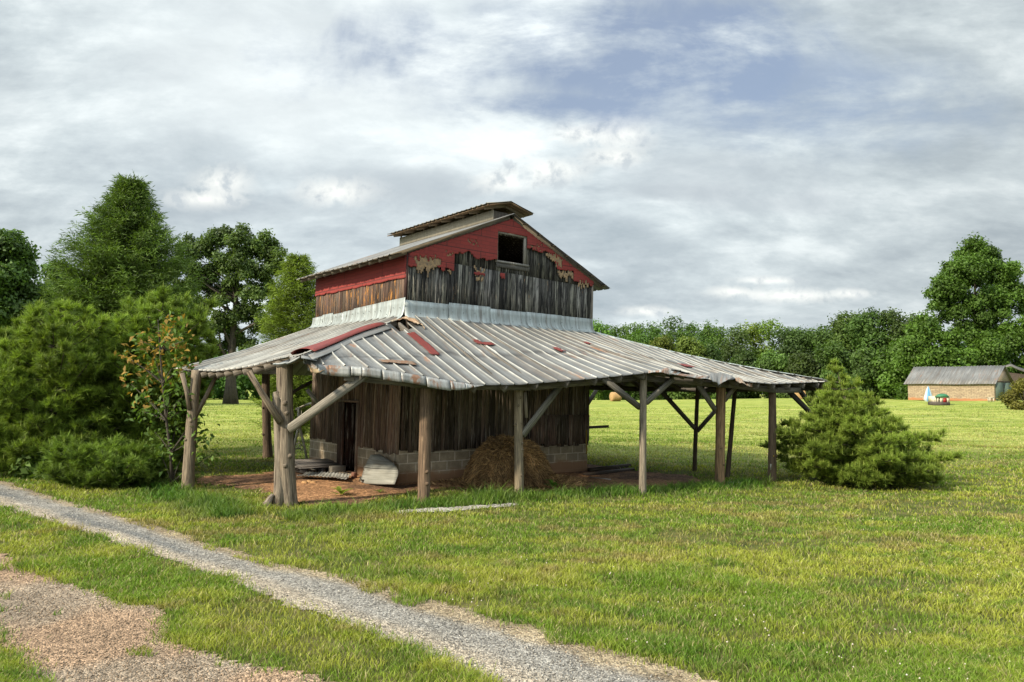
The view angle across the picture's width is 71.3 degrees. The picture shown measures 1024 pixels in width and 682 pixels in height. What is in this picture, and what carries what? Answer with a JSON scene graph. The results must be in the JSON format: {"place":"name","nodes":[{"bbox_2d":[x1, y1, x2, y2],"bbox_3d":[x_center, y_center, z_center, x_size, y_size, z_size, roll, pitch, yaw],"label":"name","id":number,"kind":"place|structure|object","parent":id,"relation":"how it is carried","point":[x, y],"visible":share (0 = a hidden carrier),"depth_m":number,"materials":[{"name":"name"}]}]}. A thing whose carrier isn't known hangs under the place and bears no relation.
{"place":"outdoors","nodes":[
{"label":"outdoors","id":0,"kind":"place"},
{"bbox_2d":[0,552,328,681],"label":"gravel path","id":1,"kind":"structure","parent":0,"point":[89,659],"depth_m":5.53,"materials":[{"name":"beige gravel"}]},
{"bbox_2d":[0,481,718,681],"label":"driveway","id":2,"kind":"structure","parent":0,"point":[483,628],"depth_m":6.32,"materials":[{"name":"grey gravel"}]},
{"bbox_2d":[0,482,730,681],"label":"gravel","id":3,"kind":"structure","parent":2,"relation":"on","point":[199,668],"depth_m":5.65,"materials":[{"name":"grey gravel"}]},
{"bbox_2d":[195,464,699,505],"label":"dirt floor","id":4,"kind":"structure","parent":0,"point":[320,489],"depth_m":15.27,"materials":[{"name":"brown soil"}]},
{"bbox_2d":[302,480,317,482],"bbox_3d":[-4.296,2.995,15.171,0.343,0.073,0.158,2,-4,-12],"label":"split wood","id":5,"kind":"object","parent":4,"relation":"on","point":[309,481],"visible":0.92,"depth_m":15.13,"materials":[{"name":"beige wood"}]},
{"bbox_2d":[295,459,348,473],"bbox_3d":[-4.760,2.976,17.089,1.343,0.242,1.157,4,-5,-39],"label":"board pile","id":6,"kind":"object","parent":4,"relation":"on","point":[304,465],"visible":0.6,"depth_m":16.80,"materials":[{"name":"grey wood"}]},
{"bbox_2d":[297,471,349,478],"bbox_3d":[-4.095,2.964,15.719,1.676,0.126,0.591,-1,-4,28],"label":"tin sheet","id":7,"kind":"object","parent":4,"relation":"on","point":[324,474],"visible":1,"depth_m":15.81,"materials":[{"name":"silver metal"}]},
{"bbox_2d":[328,465,345,472],"bbox_3d":[-4.112,3.033,16.797,0.360,0.190,0.190,4,-5,-40],"label":"concrete block","id":8,"kind":"object","parent":7,"relation":"on","point":[338,468],"depth_m":16.72,"materials":[{"name":"grey concrete"}]},
{"bbox_2d":[331,486,352,494],"bbox_3d":[-3.182,2.791,13.277,0.442,0.133,0.416,1,-4,0],"label":"weed","id":9,"kind":"object","parent":4,"relation":"on","point":[340,490],"visible":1,"depth_m":13.32,"materials":[{"name":"green plant"}]},
{"bbox_2d":[351,472,356,477],"bbox_3d":[-3.502,2.993,15.851,0.100,0.160,0.100,-3,-5,44],"label":"brick","id":10,"kind":"object","parent":4,"relation":"on","point":[353,474],"visible":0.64,"depth_m":15.81,"materials":[{"name":"red brick"}]},
{"bbox_2d":[361,454,398,484],"bbox_3d":[-2.773,2.712,14.870,0.422,0.615,1.741,3,-5,-32],"label":"bent metal panel","id":11,"kind":"object","parent":4,"relation":"on","point":[379,469],"visible":0.99,"depth_m":14.79,"materials":[{"name":"metal"}]},
{"bbox_2d":[430,432,588,492],"bbox_3d":[-0.070,2.596,15.737,3.439,1.144,3.669,-2,-5,36],"label":"straw heap","id":12,"kind":"object","parent":4,"relation":"on","point":[492,458],"visible":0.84,"depth_m":15.06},
{"bbox_2d":[544,479,558,487],"bbox_3d":[0.832,2.978,14.938,0.358,0.196,0.391,2,-4,-17],"label":"weed","id":13,"kind":"object","parent":4,"relation":"on","point":[551,482],"visible":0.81,"depth_m":14.89,"materials":[{"name":"green plant"}]},
{"bbox_2d":[0,390,1023,681],"bbox_3d":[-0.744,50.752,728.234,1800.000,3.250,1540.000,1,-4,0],"label":"ground","id":14,"kind":"structure","parent":0,"point":[762,404],"depth_m":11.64,"materials":[{"name":"green plant"}]},
{"bbox_2d":[0,228,61,341],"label":"leafy tree","id":15,"kind":"object","parent":14,"relation":"on","point":[19,269],"visible":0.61,"depth_m":61.80,"materials":[{"name":"green plant"}]},
{"bbox_2d":[36,259,71,366],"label":"leafy tree","id":16,"kind":"object","parent":14,"relation":"on","point":[46,273],"visible":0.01,"depth_m":68.85,"materials":[{"name":"green plant"}]},
{"bbox_2d":[8,431,108,481],"bbox_3d":[-9.526,2.687,15.387,2.000,1.613,1.758,1,-4,0],"label":"shrub","id":17,"kind":"object","parent":14,"relation":"on","point":[25,469],"visible":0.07,"depth_m":14.75,"materials":[{"name":"green plant"}]},
{"bbox_2d":[0,297,135,475],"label":"pine tree","id":18,"kind":"object","parent":14,"relation":"on","point":[74,396],"visible":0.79,"depth_m":15.24,"materials":[{"name":"green plant"}]},
{"bbox_2d":[33,428,182,489],"bbox_3d":[-8.300,2.471,14.733,2.662,1.420,2.906,1,-4,0],"label":"pine tree","id":19,"kind":"object","parent":14,"relation":"on","point":[113,461],"visible":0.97,"depth_m":14.12,"materials":[{"name":"green plant"}]},
{"bbox_2d":[34,171,207,438],"bbox_3d":[-10.914,-0.713,20.085,4.484,8.231,4.372,1,-4,0],"label":"cedar tree","id":20,"kind":"object","parent":14,"relation":"on","point":[122,255],"visible":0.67,"depth_m":19.40,"materials":[{"name":"green plant"}]},
{"bbox_2d":[96,284,222,471],"bbox_3d":[-8.220,0.943,16.805,2.866,4.619,2.763,5,-5,-45],"label":"pine tree","id":21,"kind":"object","parent":14,"relation":"on","point":[196,320],"visible":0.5,"depth_m":16.25,"materials":[{"name":"green plant"}]},
{"bbox_2d":[114,310,223,482],"bbox_3d":[-7.111,1.132,14.854,2.477,3.580,1.361,1,-4,0],"label":"young oak","id":22,"kind":"object","parent":14,"relation":"on","point":[148,369],"visible":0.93,"depth_m":14.77,"materials":[{"name":"green plant"}]},
{"bbox_2d":[169,379,217,398],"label":"leafy tree","id":23,"kind":"object","parent":14,"relation":"on","point":[206,384],"visible":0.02,"depth_m":100.28,"materials":[{"name":"green plant"}]},
{"bbox_2d":[205,356,224,398],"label":"leafy tree","id":24,"kind":"object","parent":14,"relation":"on","point":[215,384],"visible":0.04,"depth_m":109.84,"materials":[{"name":"green plant"}]},
{"bbox_2d":[167,222,287,403],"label":"oak tree","id":25,"kind":"object","parent":14,"relation":"on","point":[234,263],"visible":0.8,"depth_m":79.73,"materials":[{"name":"green plant"}]},
{"bbox_2d":[213,349,274,399],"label":"leafy tree","id":26,"kind":"object","parent":14,"relation":"on","point":[243,383],"visible":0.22,"depth_m":101.52,"materials":[{"name":"green plant"}]},
{"bbox_2d":[248,251,318,438],"bbox_3d":[-7.873,0.285,26.033,3.263,7.167,3.224,1,-4,0],"label":"cedar tree","id":27,"kind":"object","parent":14,"relation":"on","point":[289,310],"visible":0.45,"depth_m":25.59,"materials":[{"name":"green plant"}]},
{"bbox_2d":[294,403,310,458],"bbox_3d":[-5.929,2.676,20.816,0.424,1.792,2.761,1,-4,-7],"label":"garden swing","id":28,"kind":"object","parent":14,"relation":"on","point":[299,413],"visible":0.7,"depth_m":19.53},
{"bbox_2d":[399,503,516,513],"bbox_3d":[-0.849,2.805,11.963,2.364,0.025,0.544,3,-4,-28],"label":"plank","id":29,"kind":"object","parent":14,"relation":"on","point":[464,507],"visible":0.69,"depth_m":11.98,"materials":[{"name":"grey wood"}]},
{"bbox_2d":[174,201,827,506],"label":"tobacco barn","id":30,"kind":"structure","parent":14,"relation":"on","point":[426,352],"depth_m":16.03,"materials":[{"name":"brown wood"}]},
{"bbox_2d":[344,403,355,468],"bbox_3d":[-3.784,2.288,17.285,0.029,1.550,0.618,-2,-5,39],"label":"door","id":31,"kind":"structure","parent":30,"relation":"in","point":[349,457],"depth_m":17.14,"materials":[{"name":"brown wood"}]},
{"bbox_2d":[589,318,613,399],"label":"leafy tree","id":32,"kind":"object","parent":14,"relation":"on","point":[597,327],"visible":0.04,"depth_m":183.78,"materials":[{"name":"green plant"}]},
{"bbox_2d":[589,390,621,399],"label":"leafy tree","id":33,"kind":"object","parent":14,"relation":"on","point":[603,394],"visible":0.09,"depth_m":138.35,"materials":[{"name":"green plant"}]},
{"bbox_2d":[582,468,634,475],"bbox_3d":[2.521,3.367,18.409,0.200,0.065,2.123,-3,-5,42],"label":"plank","id":34,"kind":"object","parent":14,"relation":"on","point":[607,471],"visible":1,"depth_m":18.20,"materials":[{"name":"grey wood"}]},
{"bbox_2d":[587,463,630,471],"bbox_3d":[2.623,3.390,19.098,0.120,0.106,1.865,-3,-5,42],"label":"timber","id":35,"kind":"object","parent":14,"relation":"on","point":[603,468],"visible":0.79,"depth_m":18.93,"materials":[{"name":"grey wood"}]},
{"bbox_2d":[606,324,622,337],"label":"leafy tree","id":36,"kind":"object","parent":14,"relation":"on","point":[610,328],"visible":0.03,"depth_m":189.32,"materials":[{"name":"green plant"}]},
{"bbox_2d":[609,392,621,400],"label":"hay bale","id":37,"kind":"object","parent":14,"relation":"on","point":[614,396],"visible":0.78,"depth_m":111.10},
{"bbox_2d":[617,322,642,399],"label":"leafy tree","id":38,"kind":"object","parent":14,"relation":"on","point":[624,329],"visible":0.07,"depth_m":184.49,"materials":[{"name":"green plant"}]},
{"bbox_2d":[622,391,657,399],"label":"leafy tree","id":39,"kind":"object","parent":14,"relation":"on","point":[636,395],"visible":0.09,"depth_m":138.09,"materials":[{"name":"green plant"}]},
{"bbox_2d":[626,319,674,396],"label":"leafy tree","id":40,"kind":"object","parent":14,"relation":"on","point":[652,330],"visible":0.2,"depth_m":176.79,"materials":[{"name":"green plant"}]},
{"bbox_2d":[643,335,675,399],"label":"leafy tree","id":41,"kind":"object","parent":14,"relation":"on","point":[665,343],"visible":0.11,"depth_m":150.38,"materials":[{"name":"green plant"}]},
{"bbox_2d":[645,312,696,399],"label":"leafy tree","id":42,"kind":"object","parent":14,"relation":"on","point":[671,332],"visible":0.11,"depth_m":171.49,"materials":[{"name":"green plant"}]},
{"bbox_2d":[650,392,693,399],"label":"leafy tree","id":43,"kind":"object","parent":14,"relation":"on","point":[676,395],"visible":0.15,"depth_m":129.22,"materials":[{"name":"green plant"}]},
{"bbox_2d":[661,335,712,399],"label":"leafy tree","id":44,"kind":"object","parent":14,"relation":"on","point":[688,345],"visible":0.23,"depth_m":145.87,"materials":[{"name":"green plant"}]},
{"bbox_2d":[673,321,715,345],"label":"leafy tree","id":45,"kind":"object","parent":14,"relation":"on","point":[697,333],"visible":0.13,"depth_m":170.04,"materials":[{"name":"green plant"}]},
{"bbox_2d":[694,341,724,398],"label":"leafy tree","id":46,"kind":"object","parent":14,"relation":"on","point":[715,352],"visible":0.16,"depth_m":147.56,"materials":[{"name":"green plant"}]},
{"bbox_2d":[697,319,730,355],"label":"leafy tree","id":47,"kind":"object","parent":14,"relation":"on","point":[716,332],"visible":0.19,"depth_m":173.53,"materials":[{"name":"green plant"}]},
{"bbox_2d":[710,392,737,398],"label":"leafy tree","id":48,"kind":"object","parent":14,"relation":"on","point":[713,396],"visible":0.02,"depth_m":128.06,"materials":[{"name":"green plant"}]},
{"bbox_2d":[445,499,1009,679],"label":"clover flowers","id":49,"kind":"object","parent":14,"relation":"on","point":[744,605],"visible":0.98,"depth_m":6.51,"materials":[{"name":"white plant"}]},
{"bbox_2d":[711,323,758,398],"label":"leafy tree","id":50,"kind":"object","parent":14,"relation":"on","point":[732,348],"visible":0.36,"depth_m":158.78,"materials":[{"name":"green plant"}]},
{"bbox_2d":[728,350,763,398],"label":"leafy tree","id":51,"kind":"object","parent":14,"relation":"on","point":[744,358],"visible":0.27,"depth_m":137.26,"materials":[{"name":"green plant"}]},
{"bbox_2d":[740,319,769,397],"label":"leafy tree","id":52,"kind":"object","parent":14,"relation":"on","point":[752,329],"visible":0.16,"depth_m":165.17,"materials":[{"name":"green plant"}]},
{"bbox_2d":[750,318,789,394],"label":"leafy tree","id":53,"kind":"object","parent":14,"relation":"on","point":[767,330],"visible":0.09,"depth_m":161.12,"materials":[{"name":"green plant"}]},
{"bbox_2d":[753,349,789,397],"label":"leafy tree","id":54,"kind":"object","parent":14,"relation":"on","point":[773,361],"visible":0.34,"depth_m":131.32,"materials":[{"name":"green plant"}]},
{"bbox_2d":[769,325,815,372],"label":"leafy tree","id":55,"kind":"object","parent":14,"relation":"on","point":[792,340],"visible":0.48,"depth_m":153.50,"materials":[{"name":"green plant"}]},
{"bbox_2d":[780,349,824,397],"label":"leafy tree","id":56,"kind":"object","parent":14,"relation":"on","point":[803,364],"visible":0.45,"depth_m":125.39,"materials":[{"name":"green plant"}]},
{"bbox_2d":[804,330,816,356],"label":"leafy tree","id":57,"kind":"object","parent":14,"relation":"on","point":[811,349],"visible":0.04,"depth_m":158.60,"materials":[{"name":"green plant"}]},
{"bbox_2d":[804,324,836,375],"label":"leafy tree","id":58,"kind":"object","parent":14,"relation":"on","point":[821,335],"visible":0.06,"depth_m":149.10,"materials":[{"name":"green plant"}]},
{"bbox_2d":[814,338,857,397],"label":"leafy tree","id":59,"kind":"object","parent":14,"relation":"on","point":[827,354],"visible":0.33,"depth_m":117.15,"materials":[{"name":"green plant"}]},
{"bbox_2d":[821,310,859,369],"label":"leafy tree","id":60,"kind":"object","parent":14,"relation":"on","point":[838,331],"visible":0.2,"depth_m":136.50,"materials":[{"name":"green plant"}]},
{"bbox_2d":[758,358,966,487],"bbox_3d":[8.157,1.957,16.791,4.134,3.193,4.135,1,-4,0],"label":"pine tree","id":61,"kind":"object","parent":14,"relation":"on","point":[882,451],"visible":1,"depth_m":16.09,"materials":[{"name":"green plant"}]},
{"bbox_2d":[840,347,890,398],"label":"leafy tree","id":62,"kind":"object","parent":14,"relation":"on","point":[864,372],"visible":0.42,"depth_m":110.48,"materials":[{"name":"green plant"}]},
{"bbox_2d":[843,306,896,355],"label":"leafy tree","id":63,"kind":"object","parent":14,"relation":"on","point":[870,334],"visible":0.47,"depth_m":129.81,"materials":[{"name":"green plant"}]},
{"bbox_2d":[878,307,915,344],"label":"leafy tree","id":64,"kind":"object","parent":14,"relation":"on","point":[894,329],"visible":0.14,"depth_m":126.69,"materials":[{"name":"green plant"}]},
{"bbox_2d":[864,334,932,398],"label":"leafy tree","id":65,"kind":"object","parent":14,"relation":"on","point":[890,377],"visible":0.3,"depth_m":107.89,"materials":[{"name":"green plant"}]},
{"bbox_2d":[891,311,944,347],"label":"leafy tree","id":66,"kind":"object","parent":14,"relation":"on","point":[913,315],"visible":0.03,"depth_m":127.05,"materials":[{"name":"green plant"}]},
{"bbox_2d":[892,312,951,399],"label":"leafy tree","id":67,"kind":"object","parent":14,"relation":"on","point":[915,344],"visible":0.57,"depth_m":99.05,"materials":[{"name":"green plant"}]},
{"bbox_2d":[923,386,931,401],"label":"garden umbrella","id":68,"kind":"object","parent":14,"relation":"on","point":[927,393],"visible":0.74,"depth_m":77.50,"materials":[{"name":"fabric"}]},
{"bbox_2d":[928,394,949,405],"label":"playhouse","id":69,"kind":"object","parent":14,"relation":"on","point":[940,399],"visible":0.98,"depth_m":74.10,"materials":[{"name":"beige plastic"}]},
{"bbox_2d":[930,327,981,366],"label":"leafy tree","id":70,"kind":"object","parent":14,"relation":"on","point":[963,355],"visible":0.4,"depth_m":96.28,"materials":[{"name":"green plant"}]},
{"bbox_2d":[904,365,1013,400],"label":"block shed","id":71,"kind":"structure","parent":14,"relation":"on","point":[972,383],"depth_m":88.30,"materials":[{"name":"metal"}]},
{"bbox_2d":[995,382,1003,400],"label":"door","id":72,"kind":"structure","parent":71,"relation":"in","point":[999,385],"depth_m":85.58,"materials":[{"name":"green paint"}]},
{"bbox_2d":[1004,383,1011,393],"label":"door","id":73,"kind":"structure","parent":71,"relation":"in","point":[1006,385],"depth_m":86.91,"materials":[{"name":"green paint"}]},
{"bbox_2d":[921,232,1023,353],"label":"leafy tree","id":74,"kind":"object","parent":14,"relation":"on","point":[969,264],"visible":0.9,"depth_m":103.50,"materials":[{"name":"green plant"}]},
{"bbox_2d":[962,329,1016,372],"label":"leafy tree","id":75,"kind":"object","parent":14,"relation":"on","point":[991,346],"visible":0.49,"depth_m":97.78,"materials":[{"name":"green plant"}]},
{"bbox_2d":[993,316,1023,372],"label":"leafy tree","id":76,"kind":"object","parent":14,"relation":"on","point":[1010,330],"visible":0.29,"depth_m":100.50,"materials":[{"name":"green plant"}]},
{"bbox_2d":[996,378,1023,409],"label":"shrub","id":77,"kind":"object","parent":14,"relation":"on","point":[1010,400],"visible":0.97,"depth_m":65.10,"materials":[{"name":"green plant"}]},
{"bbox_2d":[1005,363,1023,399],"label":"open shed","id":78,"kind":"structure","parent":14,"relation":"on","point":[1015,376],"depth_m":90.28,"materials":[{"name":"metal"}]},
{"bbox_2d":[1012,314,1023,373],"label":"leafy tree","id":79,"kind":"object","parent":14,"relation":"on","point":[1020,320],"visible":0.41,"depth_m":100.92,"materials":[{"name":"green plant"}]},
{"bbox_2d":[0,0,1023,359],"label":"sky","id":80,"kind":"structure","parent":0,"point":[795,163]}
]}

